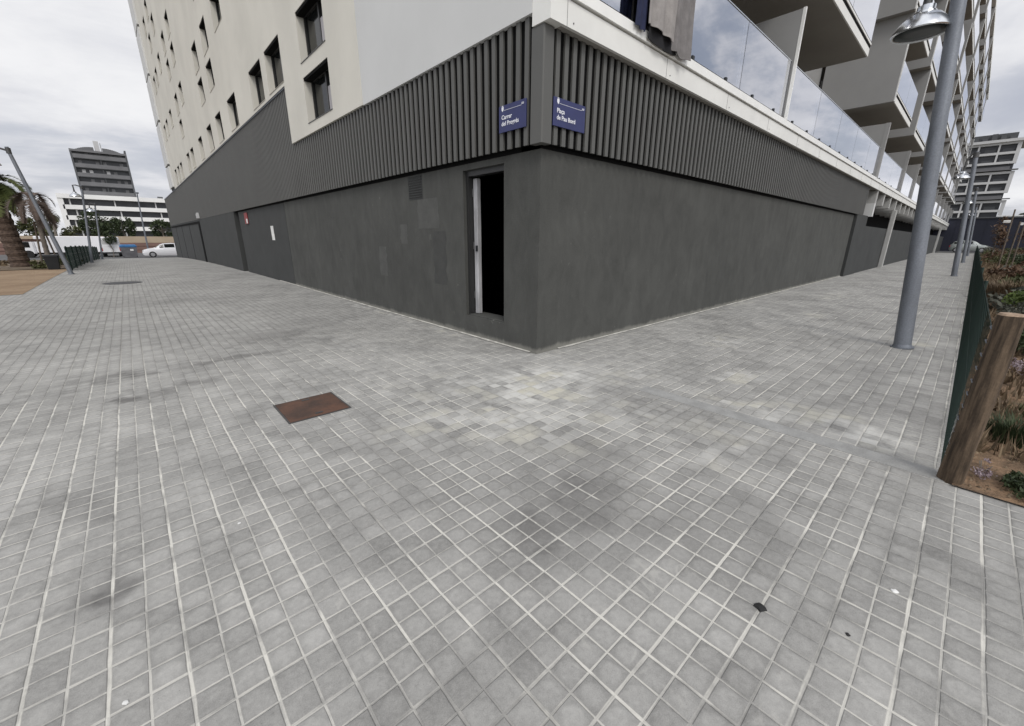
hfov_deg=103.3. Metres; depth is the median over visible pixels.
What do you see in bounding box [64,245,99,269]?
fence
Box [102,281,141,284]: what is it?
manhole cover
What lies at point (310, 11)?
window
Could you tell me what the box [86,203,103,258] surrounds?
street lamp
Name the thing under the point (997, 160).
pale tower
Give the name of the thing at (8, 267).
planting bed
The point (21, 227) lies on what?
dark tree
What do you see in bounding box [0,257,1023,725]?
pavement
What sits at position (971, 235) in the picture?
street lamp
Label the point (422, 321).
mortar strip
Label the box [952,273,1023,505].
garden soil
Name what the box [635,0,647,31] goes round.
laundry
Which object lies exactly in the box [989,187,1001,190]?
window
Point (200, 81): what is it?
window
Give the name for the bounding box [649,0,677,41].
laundry
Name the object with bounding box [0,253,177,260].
road
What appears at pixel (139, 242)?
retaining wall
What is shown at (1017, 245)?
tree stake
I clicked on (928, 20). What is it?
street lamp
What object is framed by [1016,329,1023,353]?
plant
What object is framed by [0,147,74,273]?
street lamp
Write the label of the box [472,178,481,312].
door leaf
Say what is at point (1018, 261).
dark shrub
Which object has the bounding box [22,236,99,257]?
box truck
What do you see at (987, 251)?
olive shrub
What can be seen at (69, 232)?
slender tree
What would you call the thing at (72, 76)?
sky
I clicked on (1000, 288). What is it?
grass tuft
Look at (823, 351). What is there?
side pavement
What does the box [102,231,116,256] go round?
tree
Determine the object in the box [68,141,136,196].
graphite tower
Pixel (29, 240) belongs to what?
wooden rail
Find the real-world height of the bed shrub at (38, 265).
0.496 m
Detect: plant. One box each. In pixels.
[970,458,995,479]
[999,469,1023,498]
[1009,358,1023,374]
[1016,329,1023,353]
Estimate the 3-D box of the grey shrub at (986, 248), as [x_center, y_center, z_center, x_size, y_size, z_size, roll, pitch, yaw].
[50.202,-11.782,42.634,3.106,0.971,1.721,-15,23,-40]
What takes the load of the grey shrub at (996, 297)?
on the garden soil
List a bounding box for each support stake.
[33,221,42,262]
[43,229,60,266]
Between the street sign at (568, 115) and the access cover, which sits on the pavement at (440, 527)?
the access cover
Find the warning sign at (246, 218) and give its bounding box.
[244,213,248,223]
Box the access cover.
[273,392,351,423]
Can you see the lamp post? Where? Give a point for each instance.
(137, 193)
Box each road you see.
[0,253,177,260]
[935,251,1020,253]
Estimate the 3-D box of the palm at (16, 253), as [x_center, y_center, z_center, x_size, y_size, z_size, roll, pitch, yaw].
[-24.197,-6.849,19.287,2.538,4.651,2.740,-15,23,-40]
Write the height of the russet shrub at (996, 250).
0.993 m
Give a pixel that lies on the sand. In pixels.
(14, 282)
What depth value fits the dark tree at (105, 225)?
76.39 m
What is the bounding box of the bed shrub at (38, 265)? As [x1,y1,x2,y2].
[27,259,47,268]
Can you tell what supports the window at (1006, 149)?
in the pale tower at (997, 160)
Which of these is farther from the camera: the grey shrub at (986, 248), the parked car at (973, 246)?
the parked car at (973, 246)
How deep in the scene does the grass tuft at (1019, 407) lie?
3.41 m
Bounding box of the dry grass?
[974,254,1023,461]
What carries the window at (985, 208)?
in the pale tower at (997, 160)
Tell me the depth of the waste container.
42.86 m
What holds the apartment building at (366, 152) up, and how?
on the ground
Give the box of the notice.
[270,226,274,239]
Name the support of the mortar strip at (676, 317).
on the side pavement at (823, 351)
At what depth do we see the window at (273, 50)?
9.99 m
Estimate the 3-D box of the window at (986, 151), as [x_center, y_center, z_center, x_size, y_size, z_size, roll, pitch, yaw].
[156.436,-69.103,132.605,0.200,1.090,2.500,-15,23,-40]
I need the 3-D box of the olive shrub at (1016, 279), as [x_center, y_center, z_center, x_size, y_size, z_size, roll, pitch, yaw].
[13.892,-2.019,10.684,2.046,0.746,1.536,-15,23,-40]
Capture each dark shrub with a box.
[1004,252,1023,261]
[1010,254,1023,264]
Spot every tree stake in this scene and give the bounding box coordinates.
[997,209,1015,265]
[1005,222,1020,264]
[1010,225,1023,265]
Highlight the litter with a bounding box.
[753,603,766,611]
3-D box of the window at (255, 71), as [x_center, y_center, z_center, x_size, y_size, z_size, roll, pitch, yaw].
[-6.857,-7.543,11.066,0.237,0.933,1.322,-15,23,-40]
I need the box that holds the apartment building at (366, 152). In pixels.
[128,0,996,353]
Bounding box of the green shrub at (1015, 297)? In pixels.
[1001,290,1023,309]
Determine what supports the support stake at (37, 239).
on the planting bed
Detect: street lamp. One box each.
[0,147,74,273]
[69,185,93,262]
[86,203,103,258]
[890,0,966,348]
[950,151,979,275]
[961,187,978,262]
[966,205,977,255]
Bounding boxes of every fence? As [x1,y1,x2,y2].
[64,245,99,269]
[936,245,1023,485]
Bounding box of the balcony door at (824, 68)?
[819,67,825,89]
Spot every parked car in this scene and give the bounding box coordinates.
[142,243,176,256]
[949,241,989,252]
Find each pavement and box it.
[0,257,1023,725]
[554,253,973,453]
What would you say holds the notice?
attached to the apartment building at (366, 152)
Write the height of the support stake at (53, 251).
2.208 m
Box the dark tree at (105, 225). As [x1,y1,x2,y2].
[76,208,117,235]
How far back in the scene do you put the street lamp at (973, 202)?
26.91 m
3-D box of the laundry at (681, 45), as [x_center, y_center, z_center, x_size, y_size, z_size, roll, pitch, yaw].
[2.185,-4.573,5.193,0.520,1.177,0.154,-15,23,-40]
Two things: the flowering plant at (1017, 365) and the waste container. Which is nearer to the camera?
the flowering plant at (1017, 365)
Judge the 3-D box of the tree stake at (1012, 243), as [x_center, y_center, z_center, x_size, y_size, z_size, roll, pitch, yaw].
[27.969,-6.557,22.654,0.064,2.551,0.084,-15,23,-40]
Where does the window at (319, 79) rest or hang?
in the apartment building at (366, 152)
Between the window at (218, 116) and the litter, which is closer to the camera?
the litter
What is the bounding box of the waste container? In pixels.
[119,244,137,257]
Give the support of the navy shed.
on the ground
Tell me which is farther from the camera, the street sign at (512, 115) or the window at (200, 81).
the window at (200, 81)
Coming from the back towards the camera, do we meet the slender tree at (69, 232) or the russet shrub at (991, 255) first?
the slender tree at (69, 232)
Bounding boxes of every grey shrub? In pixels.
[979,247,1000,253]
[986,286,1023,312]
[996,301,1023,313]
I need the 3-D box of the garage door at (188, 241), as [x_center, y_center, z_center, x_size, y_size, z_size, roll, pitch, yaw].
[-25.742,-9.245,32.334,0.288,3.562,20.900,-15,23,-40]
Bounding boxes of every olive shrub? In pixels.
[980,250,994,259]
[985,252,1017,264]
[999,273,1023,285]
[1005,248,1023,253]
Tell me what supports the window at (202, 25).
in the apartment building at (366, 152)
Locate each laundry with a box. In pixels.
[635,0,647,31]
[648,23,675,55]
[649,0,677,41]
[671,0,695,60]
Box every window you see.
[191,40,199,74]
[198,78,205,105]
[199,17,208,56]
[206,59,214,92]
[206,124,214,152]
[210,0,221,32]
[215,111,229,139]
[227,93,246,131]
[249,60,264,109]
[264,35,283,94]
[295,0,324,63]
[304,58,332,123]
[983,206,994,209]
[984,149,995,153]
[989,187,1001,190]
[1002,148,1014,151]
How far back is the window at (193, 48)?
16.29 m
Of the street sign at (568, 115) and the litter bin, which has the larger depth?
the litter bin
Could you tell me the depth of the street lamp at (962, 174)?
16.27 m
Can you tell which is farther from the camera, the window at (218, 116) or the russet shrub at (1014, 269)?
the window at (218, 116)
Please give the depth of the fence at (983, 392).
2.38 m
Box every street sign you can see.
[499,98,526,133]
[552,96,585,133]
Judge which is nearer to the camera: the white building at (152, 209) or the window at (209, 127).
the window at (209, 127)
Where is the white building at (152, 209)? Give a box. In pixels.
[55,193,171,236]
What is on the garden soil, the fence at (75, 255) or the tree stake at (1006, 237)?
the tree stake at (1006, 237)
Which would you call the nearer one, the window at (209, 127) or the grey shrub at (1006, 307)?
the grey shrub at (1006, 307)
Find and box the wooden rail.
[0,239,40,241]
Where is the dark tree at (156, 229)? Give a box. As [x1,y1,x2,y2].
[148,219,172,236]
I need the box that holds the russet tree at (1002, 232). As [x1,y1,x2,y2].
[988,216,1011,261]
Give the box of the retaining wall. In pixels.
[0,236,173,254]
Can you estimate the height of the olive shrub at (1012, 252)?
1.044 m
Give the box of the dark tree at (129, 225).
[109,216,136,235]
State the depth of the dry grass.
3.60 m
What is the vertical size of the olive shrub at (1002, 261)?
0.848 m
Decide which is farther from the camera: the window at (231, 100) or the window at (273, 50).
the window at (231, 100)
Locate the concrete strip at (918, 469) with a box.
[639,386,943,481]
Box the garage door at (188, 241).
[171,220,205,261]
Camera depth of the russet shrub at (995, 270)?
15.68 m
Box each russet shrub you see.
[981,252,1005,260]
[984,263,1023,277]
[986,248,1004,253]
[998,266,1023,276]
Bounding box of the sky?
[0,0,1023,235]
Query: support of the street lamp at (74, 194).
on the pavement at (440, 527)
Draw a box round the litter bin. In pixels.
[42,255,60,269]
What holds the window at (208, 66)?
in the apartment building at (366, 152)
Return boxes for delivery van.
[98,237,122,256]
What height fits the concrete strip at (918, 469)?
0.054 m
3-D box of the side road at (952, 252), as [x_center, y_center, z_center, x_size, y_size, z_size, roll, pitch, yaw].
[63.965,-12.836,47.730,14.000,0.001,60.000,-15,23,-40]
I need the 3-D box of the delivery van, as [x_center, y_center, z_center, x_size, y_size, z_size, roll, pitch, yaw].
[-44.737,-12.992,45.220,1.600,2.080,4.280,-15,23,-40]
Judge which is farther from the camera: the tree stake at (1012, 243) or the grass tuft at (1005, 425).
the tree stake at (1012, 243)
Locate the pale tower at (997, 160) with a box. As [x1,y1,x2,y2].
[948,132,1023,217]
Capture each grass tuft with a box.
[986,278,1023,297]
[986,406,1023,448]
[1009,401,1023,416]
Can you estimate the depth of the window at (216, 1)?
12.96 m
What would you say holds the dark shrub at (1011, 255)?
on the garden soil
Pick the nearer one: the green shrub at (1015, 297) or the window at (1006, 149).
the green shrub at (1015, 297)
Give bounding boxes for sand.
[0,269,66,294]
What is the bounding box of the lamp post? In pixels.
[136,192,148,248]
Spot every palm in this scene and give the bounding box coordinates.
[0,174,35,266]
[4,191,59,254]
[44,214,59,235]
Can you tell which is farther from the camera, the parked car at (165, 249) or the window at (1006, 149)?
the window at (1006, 149)
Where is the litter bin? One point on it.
(52, 262)
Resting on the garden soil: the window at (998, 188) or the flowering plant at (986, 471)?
the flowering plant at (986, 471)
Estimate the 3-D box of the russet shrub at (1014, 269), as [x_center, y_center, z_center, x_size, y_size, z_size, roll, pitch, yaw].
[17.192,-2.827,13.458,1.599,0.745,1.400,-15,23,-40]
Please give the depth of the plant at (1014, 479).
2.37 m
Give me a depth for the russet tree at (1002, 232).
27.15 m
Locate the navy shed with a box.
[932,215,1023,251]
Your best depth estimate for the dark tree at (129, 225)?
81.72 m
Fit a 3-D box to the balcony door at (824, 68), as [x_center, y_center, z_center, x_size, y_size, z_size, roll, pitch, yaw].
[13.310,-11.810,17.180,1.700,2.050,0.040,-15,23,-40]
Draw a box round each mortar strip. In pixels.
[280,280,529,351]
[558,276,839,347]
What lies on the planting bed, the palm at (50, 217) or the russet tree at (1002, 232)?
the palm at (50, 217)
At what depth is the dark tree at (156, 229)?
81.75 m
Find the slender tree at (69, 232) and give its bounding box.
[59,225,81,235]
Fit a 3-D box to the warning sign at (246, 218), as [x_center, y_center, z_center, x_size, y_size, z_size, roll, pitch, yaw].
[-10.134,-5.513,15.444,0.026,0.400,0.500,-15,23,-40]
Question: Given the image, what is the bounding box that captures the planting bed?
[0,260,64,269]
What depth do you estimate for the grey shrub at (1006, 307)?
6.53 m
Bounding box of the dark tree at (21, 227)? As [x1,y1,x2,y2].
[15,215,57,235]
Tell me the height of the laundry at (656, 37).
1.167 m

